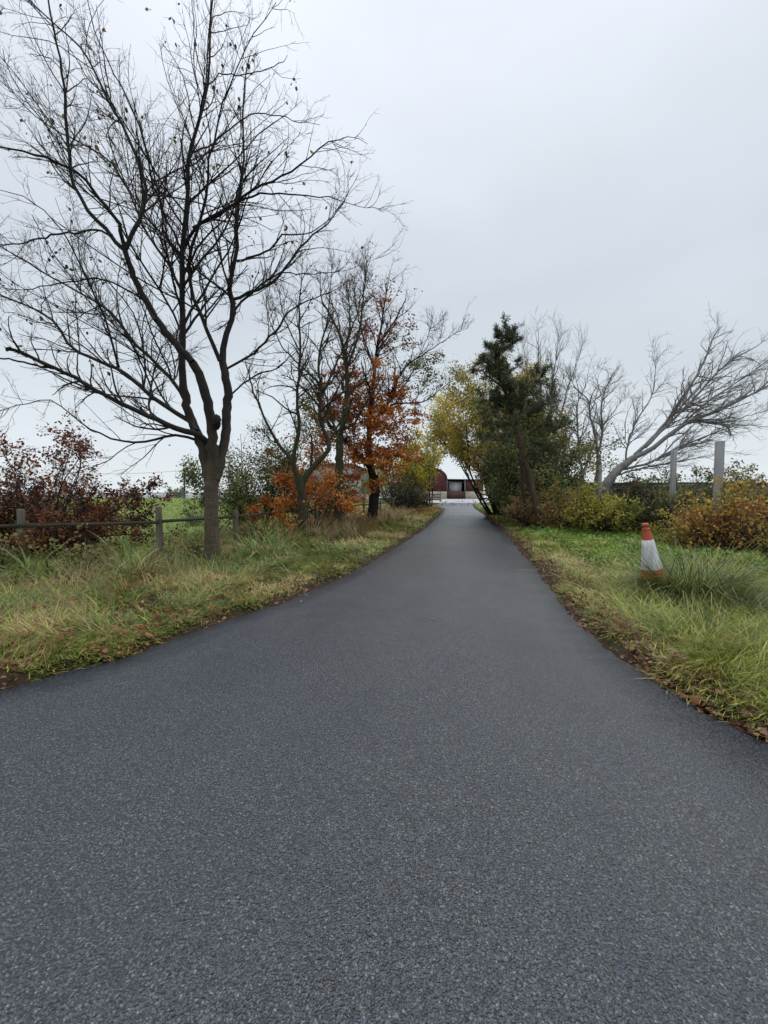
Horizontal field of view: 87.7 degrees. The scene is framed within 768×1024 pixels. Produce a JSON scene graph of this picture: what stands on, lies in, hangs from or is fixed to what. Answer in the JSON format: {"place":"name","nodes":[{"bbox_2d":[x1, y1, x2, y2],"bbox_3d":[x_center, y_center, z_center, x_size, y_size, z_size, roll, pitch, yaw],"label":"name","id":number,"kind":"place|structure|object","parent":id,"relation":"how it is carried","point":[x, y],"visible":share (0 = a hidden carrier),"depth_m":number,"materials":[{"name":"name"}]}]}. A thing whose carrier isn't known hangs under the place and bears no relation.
{"place":"outdoors","nodes":[
{"label":"outdoors","id":0,"kind":"place"},
{"bbox_2d":[0,503,767,1023],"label":"road","id":1,"kind":"structure","parent":0,"point":[456,763],"depth_m":1.78,"materials":[{"name":"grey asphalt"}]},
{"bbox_2d":[0,498,767,743],"bbox_3d":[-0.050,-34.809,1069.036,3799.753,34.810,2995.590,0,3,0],"label":"ground","id":2,"kind":"structure","parent":0,"point":[23,676],"depth_m":5.85,"materials":[{"name":"green plant"}]},
{"bbox_2d":[0,529,35,570],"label":"weed clump","id":3,"kind":"object","parent":2,"relation":"on","point":[8,555],"visible":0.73,"depth_m":7.21,"materials":[{"name":"green plant"}]},
{"bbox_2d":[0,540,93,580],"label":"strap leaved plant","id":4,"kind":"object","parent":2,"relation":"on","point":[36,567],"visible":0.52,"depth_m":6.90,"materials":[{"name":"green plant"}]},
{"bbox_2d":[0,547,100,582],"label":"strap leaved plant","id":5,"kind":"object","parent":2,"relation":"on","point":[72,571],"visible":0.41,"depth_m":6.55,"materials":[{"name":"green plant"}]},
{"bbox_2d":[6,560,115,587],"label":"strap leaved plant","id":6,"kind":"object","parent":2,"relation":"on","point":[58,577],"visible":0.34,"depth_m":6.14,"materials":[{"name":"green plant"}]},
{"bbox_2d":[33,523,127,572],"bbox_3d":[-5.636,0.722,7.502,1.360,1.046,1.231,0,3,0],"label":"weed clump","id":7,"kind":"object","parent":2,"relation":"on","point":[80,549],"visible":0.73,"depth_m":7.41,"materials":[{"name":"green plant"}]},
{"bbox_2d":[0,408,187,559],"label":"copper beech","id":8,"kind":"object","parent":2,"relation":"on","point":[83,507],"visible":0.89,"depth_m":9.57,"materials":[{"name":"red plant"}]},
{"bbox_2d":[28,471,184,497],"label":"utility pole","id":9,"kind":"object","parent":2,"relation":"on","point":[152,472],"visible":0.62,"depth_m":87.67,"materials":[{"name":"wood"}]},
{"bbox_2d":[86,539,178,584],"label":"strap leaved plant","id":10,"kind":"object","parent":2,"relation":"on","point":[126,569],"visible":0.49,"depth_m":6.73,"materials":[{"name":"green plant"}]},
{"bbox_2d":[0,492,276,498],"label":"field fence","id":11,"kind":"object","parent":2,"relation":"on","point":[185,493],"visible":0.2,"depth_m":72.03,"materials":[{"name":"wood"}]},
{"bbox_2d":[88,531,190,578],"bbox_3d":[-4.568,0.723,7.418,2.299,0.759,2.006,3,4,43],"label":"strap leaved plant","id":12,"kind":"object","parent":2,"relation":"on","point":[119,559],"visible":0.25,"depth_m":7.51,"materials":[{"name":"green plant"}]},
{"bbox_2d":[165,485,188,497],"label":"bush","id":13,"kind":"object","parent":2,"relation":"on","point":[169,490],"visible":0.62,"depth_m":95.79,"materials":[{"name":"green plant"}]},
{"bbox_2d":[0,498,366,555],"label":"field grass","id":14,"kind":"structure","parent":2,"relation":"on","point":[166,525],"depth_m":15.60,"materials":[{"name":"green plant"}]},
{"bbox_2d":[147,524,221,556],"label":"weed clump","id":15,"kind":"object","parent":2,"relation":"on","point":[200,541],"visible":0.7,"depth_m":8.45,"materials":[{"name":"green plant"}]},
{"bbox_2d":[175,496,204,526],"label":"sapling","id":16,"kind":"object","parent":2,"relation":"on","point":[191,523],"visible":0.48,"depth_m":16.90,"materials":[{"name":"green plant"}]},
{"bbox_2d":[0,497,406,567],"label":"rail fence","id":17,"kind":"object","parent":2,"relation":"on","point":[21,524],"visible":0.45,"depth_m":8.18,"materials":[{"name":"brown wood"}]},
{"bbox_2d":[0,0,412,562],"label":"bare tree","id":18,"kind":"object","parent":2,"relation":"on","point":[212,455],"visible":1,"depth_m":7.89,"materials":[{"name":"brown plant"}]},
{"bbox_2d":[180,546,238,566],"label":"grass tussock","id":19,"kind":"object","parent":2,"relation":"on","point":[222,558],"depth_m":7.80,"materials":[{"name":"green plant"}]},
{"bbox_2d":[169,394,344,534],"bbox_3d":[-4.282,-1.604,13.977,5.679,5.160,4.939,0,3,0],"label":"hawthorn bush","id":20,"kind":"object","parent":2,"relation":"on","point":[237,489],"visible":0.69,"depth_m":13.53,"materials":[{"name":"green plant"}]},
{"bbox_2d":[238,516,284,544],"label":"weed clump","id":21,"kind":"object","parent":2,"relation":"on","point":[270,527],"visible":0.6,"depth_m":10.55,"materials":[{"name":"green plant"}]},
{"bbox_2d":[220,511,307,556],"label":"strap leaved plant","id":22,"kind":"object","parent":2,"relation":"on","point":[261,543],"visible":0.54,"depth_m":9.71,"materials":[{"name":"green plant"}]},
{"bbox_2d":[224,515,318,562],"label":"strap leaved plant","id":23,"kind":"object","parent":2,"relation":"on","point":[279,551],"visible":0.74,"depth_m":8.98,"materials":[{"name":"green plant"}]},
{"bbox_2d":[255,511,324,543],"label":"strap leaved plant","id":24,"kind":"object","parent":2,"relation":"on","point":[300,530],"visible":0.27,"depth_m":11.04,"materials":[{"name":"green plant"}]},
{"bbox_2d":[237,466,370,536],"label":"young beech","id":25,"kind":"object","parent":2,"relation":"on","point":[329,479],"visible":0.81,"depth_m":12.61,"materials":[{"name":"orange plant"}]},
{"bbox_2d":[236,231,381,536],"bbox_3d":[-2.262,-3.707,12.166,4.092,9.456,3.166,-1,3,-27],"label":"forked tree","id":26,"kind":"object","parent":2,"relation":"on","point":[300,480],"visible":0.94,"depth_m":11.95,"materials":[{"name":"brown plant"}]},
{"bbox_2d":[292,532,328,546],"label":"strap leaved plant","id":27,"kind":"object","parent":2,"relation":"on","point":[315,540],"visible":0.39,"depth_m":11.06,"materials":[{"name":"green plant"}]},
{"bbox_2d":[267,467,365,520],"bbox_3d":[-3.047,-0.680,18.583,4.074,2.910,4.070,2,3,34],"label":"yellow green bush","id":28,"kind":"object","parent":2,"relation":"on","point":[323,512],"visible":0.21,"depth_m":18.04,"materials":[{"name":"green plant"}]},
{"bbox_2d":[295,517,357,540],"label":"strap leaved plant","id":29,"kind":"object","parent":2,"relation":"on","point":[326,533],"visible":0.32,"depth_m":12.20,"materials":[{"name":"green plant"}]},
{"bbox_2d":[307,463,369,502],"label":"grey barn","id":30,"kind":"structure","parent":2,"relation":"on","point":[364,491],"depth_m":49.77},
{"bbox_2d":[344,481,360,501],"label":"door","id":31,"kind":"structure","parent":30,"relation":"in","point":[357,489],"depth_m":49.78,"materials":[{"name":"grey"}]},
{"bbox_2d":[296,233,393,523],"bbox_3d":[-1.441,-4.712,15.498,4.100,11.061,2.365,2,3,28],"label":"straight tree","id":32,"kind":"object","parent":2,"relation":"on","point":[339,456],"visible":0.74,"depth_m":15.31,"materials":[{"name":"brown plant"}]},
{"bbox_2d":[261,256,475,523],"bbox_3d":[-0.745,-5.287,17.096,9.203,12.113,4.710,0,3,0],"label":"orange leaved tree","id":33,"kind":"object","parent":2,"relation":"on","point":[381,408],"visible":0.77,"depth_m":16.81,"materials":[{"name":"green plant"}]},
{"bbox_2d":[0,500,767,742],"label":"fallen leaves","id":34,"kind":"object","parent":2,"relation":"on","point":[695,700],"visible":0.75,"depth_m":3.98,"materials":[{"name":"brown plant"}]},
{"bbox_2d":[380,468,431,510],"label":"twiggy shrub","id":35,"kind":"object","parent":2,"relation":"on","point":[412,500],"visible":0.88,"depth_m":27.68,"materials":[{"name":"green plant"}]},
{"bbox_2d":[360,433,454,506],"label":"olive leaved tree","id":36,"kind":"object","parent":2,"relation":"on","point":[431,462],"visible":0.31,"depth_m":31.68,"materials":[{"name":"green plant"}]},
{"bbox_2d":[385,434,441,502],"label":"russet tree","id":37,"kind":"object","parent":2,"relation":"on","point":[413,456],"visible":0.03,"depth_m":44.39,"materials":[{"name":"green plant"}]},
{"bbox_2d":[376,391,454,506],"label":"yellow leaved tree","id":38,"kind":"object","parent":2,"relation":"on","point":[420,450],"visible":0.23,"depth_m":33.23,"materials":[{"name":"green plant"}]},
{"bbox_2d":[425,468,446,498],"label":"red barn","id":39,"kind":"structure","parent":2,"relation":"on","point":[441,484],"depth_m":69.79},
{"bbox_2d":[447,479,483,498],"bbox_3d":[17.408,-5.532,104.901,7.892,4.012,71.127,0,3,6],"label":"red shed","id":40,"kind":"structure","parent":2,"relation":"on","point":[467,492],"depth_m":70.07,"materials":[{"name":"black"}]},
{"bbox_2d":[447,491,464,498],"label":"half door","id":41,"kind":"structure","parent":40,"relation":"in","point":[450,494],"depth_m":69.95,"materials":[{"name":"red wood"}]},
{"bbox_2d":[475,455,547,516],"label":"dark hawthorn","id":42,"kind":"object","parent":2,"relation":"on","point":[485,481],"visible":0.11,"depth_m":21.19,"materials":[{"name":"green plant"}]},
{"bbox_2d":[421,348,602,514],"bbox_3d":[7.633,-5.156,24.377,10.129,11.314,12.154,-1,3,-16],"label":"ochre leaved tree","id":43,"kind":"object","parent":2,"relation":"on","point":[459,446],"visible":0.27,"depth_m":23.58,"materials":[{"name":"yellow plant"}]},
{"bbox_2d":[465,311,573,528],"bbox_3d":[5.010,-3.101,14.900,4.184,8.230,2.273,0,3,0],"label":"pine tree","id":44,"kind":"object","parent":2,"relation":"on","point":[505,382],"visible":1,"depth_m":14.64,"materials":[{"name":"green plant"}]},
{"bbox_2d":[499,475,570,527],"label":"russet bracken","id":45,"kind":"object","parent":2,"relation":"on","point":[529,513],"visible":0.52,"depth_m":16.04,"materials":[{"name":"plant"}]},
{"bbox_2d":[464,359,627,522],"bbox_3d":[7.178,-3.361,18.881,7.161,8.672,7.041,0,3,0],"label":"mixed tree","id":46,"kind":"object","parent":2,"relation":"on","point":[511,454],"visible":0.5,"depth_m":18.14,"materials":[{"name":"green plant"}]},
{"bbox_2d":[509,303,608,447],"bbox_3d":[10.277,-5.964,23.439,6.227,12.672,4.584,-2,4,-40],"label":"tall bare tree","id":47,"kind":"object","parent":2,"relation":"on","point":[557,354],"visible":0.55,"depth_m":23.39,"materials":[{"name":"grey plant"}]},
{"bbox_2d":[540,474,582,523],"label":"green weeds","id":48,"kind":"object","parent":2,"relation":"on","point":[564,488],"visible":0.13,"depth_m":16.80,"materials":[{"name":"green plant"}]},
{"bbox_2d":[537,483,610,530],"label":"ochre bramble","id":49,"kind":"object","parent":2,"relation":"on","point":[552,515],"visible":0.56,"depth_m":14.58,"materials":[{"name":"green plant"}]},
{"bbox_2d":[552,353,607,482],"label":"bare tree","id":50,"kind":"object","parent":2,"relation":"on","point":[578,430],"visible":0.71,"depth_m":20.83,"materials":[{"name":"grey plant"}]},
{"bbox_2d":[554,356,637,492],"bbox_3d":[10.919,-3.915,20.799,4.584,8.843,3.237,0,3,0],"label":"bare tree","id":51,"kind":"object","parent":2,"relation":"on","point":[600,419],"visible":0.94,"depth_m":20.76,"materials":[{"name":"grey plant"}]},
{"bbox_2d":[598,466,601,497],"bbox_3d":[8.837,-0.519,16.395,0.100,2.720,0.100,0,3,0],"label":"wooden post","id":52,"kind":"object","parent":2,"relation":"on","point":[600,475],"visible":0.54,"depth_m":16.31,"materials":[{"name":"grey wood"}]},
{"bbox_2d":[560,472,644,534],"bbox_3d":[7.369,-0.077,13.633,2.365,2.576,2.556,-1,3,-16],"label":"yellow leaved shrub","id":53,"kind":"object","parent":2,"relation":"on","point":[603,508],"visible":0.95,"depth_m":13.33,"materials":[{"name":"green plant"}]},
{"bbox_2d":[503,514,767,571],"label":"ground cover","id":54,"kind":"object","parent":2,"relation":"on","point":[600,535],"visible":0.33,"depth_m":9.27,"materials":[{"name":"green plant"}]},
{"bbox_2d":[591,468,695,531],"bbox_3d":[9.275,-0.230,14.574,3.703,2.799,3.926,0,3,0],"label":"dark bramble","id":55,"kind":"object","parent":2,"relation":"on","point":[636,489],"visible":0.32,"depth_m":14.59,"materials":[{"name":"green plant"}]},
{"bbox_2d":[641,523,665,588],"bbox_3d":[3.784,0.698,5.542,0.498,1.099,0.500,0,3,0],"label":"traffic cone","id":56,"kind":"object","parent":2,"relation":"on","point":[647,537],"visible":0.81,"depth_m":5.47,"materials":[{"name":"white plastic"}]},
{"bbox_2d":[622,574,706,608],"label":"grass tussock","id":57,"kind":"object","parent":2,"relation":"on","point":[655,592],"depth_m":5.03,"materials":[{"name":"green plant"}]},
{"bbox_2d":[571,482,767,500],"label":"stone wall","id":58,"kind":"structure","parent":2,"relation":"on","point":[618,486],"depth_m":26.72,"materials":[{"name":"grey stone"}]},
{"bbox_2d":[668,450,676,530],"bbox_3d":[9.796,-0.573,13.588,0.140,3.046,0.140,0,3,0],"label":"wooden post","id":59,"kind":"object","parent":2,"relation":"on","point":[673,470],"visible":0.63,"depth_m":13.50,"materials":[{"name":"grey wood"}]},
{"bbox_2d":[581,526,767,624],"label":"grass tussock","id":60,"kind":"object","parent":2,"relation":"on","point":[722,576],"depth_m":5.04,"materials":[{"name":"green plant"}]},
{"bbox_2d":[622,467,730,504],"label":"hedge plant","id":61,"kind":"object","parent":2,"relation":"on","point":[664,474],"visible":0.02,"depth_m":20.22,"materials":[{"name":"green plant"}]},
{"bbox_2d":[594,302,767,498],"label":"leaning tree","id":62,"kind":"object","parent":2,"relation":"on","point":[625,464],"visible":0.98,"depth_m":16.53,"materials":[{"name":"grey plant"}]},
{"bbox_2d":[625,548,749,603],"bbox_3d":[3.847,0.834,5.233,1.613,0.731,1.554,0,3,0],"label":"grass tussock","id":63,"kind":"object","parent":2,"relation":"on","point":[696,569],"depth_m":5.20,"materials":[{"name":"green plant"}]},
{"bbox_2d":[625,592,767,662],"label":"grass tussock","id":64,"kind":"object","parent":2,"relation":"on","point":[667,628],"depth_m":3.91,"materials":[{"name":"green plant"}]},
{"bbox_2d":[636,458,767,532],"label":"grey green bramble","id":65,"kind":"object","parent":2,"relation":"on","point":[675,497],"visible":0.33,"depth_m":13.24,"materials":[{"name":"green plant"}]},
{"bbox_2d":[649,497,760,546],"bbox_3d":[8.382,0.401,10.825,2.484,1.634,2.237,0,3,0],"label":"gold bramble","id":66,"kind":"object","parent":2,"relation":"on","point":[677,534],"visible":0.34,"depth_m":10.48,"materials":[{"name":"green plant"}]},
{"bbox_2d":[663,577,767,631],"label":"grass tussock","id":67,"kind":"object","parent":2,"relation":"on","point":[726,614],"depth_m":4.48,"materials":[{"name":"green plant"}]},
{"bbox_2d":[664,464,767,555],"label":"orange bramble","id":68,"kind":"object","parent":2,"relation":"on","point":[728,514],"visible":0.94,"depth_m":9.49,"materials":[{"name":"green plant"}]},
{"bbox_2d":[665,472,767,522],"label":"hedge plant","id":69,"kind":"object","parent":2,"relation":"on","point":[706,484],"visible":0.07,"depth_m":19.84,"materials":[{"name":"green plant"}]},
{"bbox_2d":[666,561,767,620],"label":"grass tussock","id":70,"kind":"object","parent":2,"relation":"on","point":[764,592],"depth_m":4.69,"materials":[{"name":"green plant"}]},
{"bbox_2d":[712,441,724,517],"bbox_3d":[8.837,-0.379,10.594,0.160,2.980,0.160,0,3,0],"label":"wooden post","id":71,"kind":"object","parent":2,"relation":"on","point":[719,453],"visible":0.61,"depth_m":10.50,"materials":[{"name":"grey wood"}]},
{"bbox_2d":[723,469,767,518],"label":"hedge plant","id":72,"kind":"object","parent":2,"relation":"on","point":[757,478],"visible":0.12,"depth_m":20.38,"materials":[{"name":"green plant"}]},
{"bbox_2d":[0,0,767,497],"label":"sky","id":73,"kind":"structure","parent":0,"point":[602,164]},
{"bbox_2d":[425,499,488,502],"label":"yard","id":74,"kind":"structure","parent":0,"point":[453,500],"depth_m":58.98,"materials":[{"name":"concrete"}]},
{"bbox_2d":[426,491,441,501],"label":"yard fence","id":75,"kind":"object","parent":74,"relation":"on","point":[440,494],"visible":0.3,"depth_m":53.34,"materials":[{"name":"grey wood"}]},
{"bbox_2d":[447,482,461,490],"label":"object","id":76,"kind":"object","parent":74,"relation":"on","point":[454,486],"visible":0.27,"depth_m":70.86,"materials":[{"name":"glass"}]},
{"bbox_2d":[474,504,767,740],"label":"grass","id":77,"kind":"structure","parent":0,"point":[749,676],"depth_m":3.99,"materials":[{"name":"green plant"}]}
]}

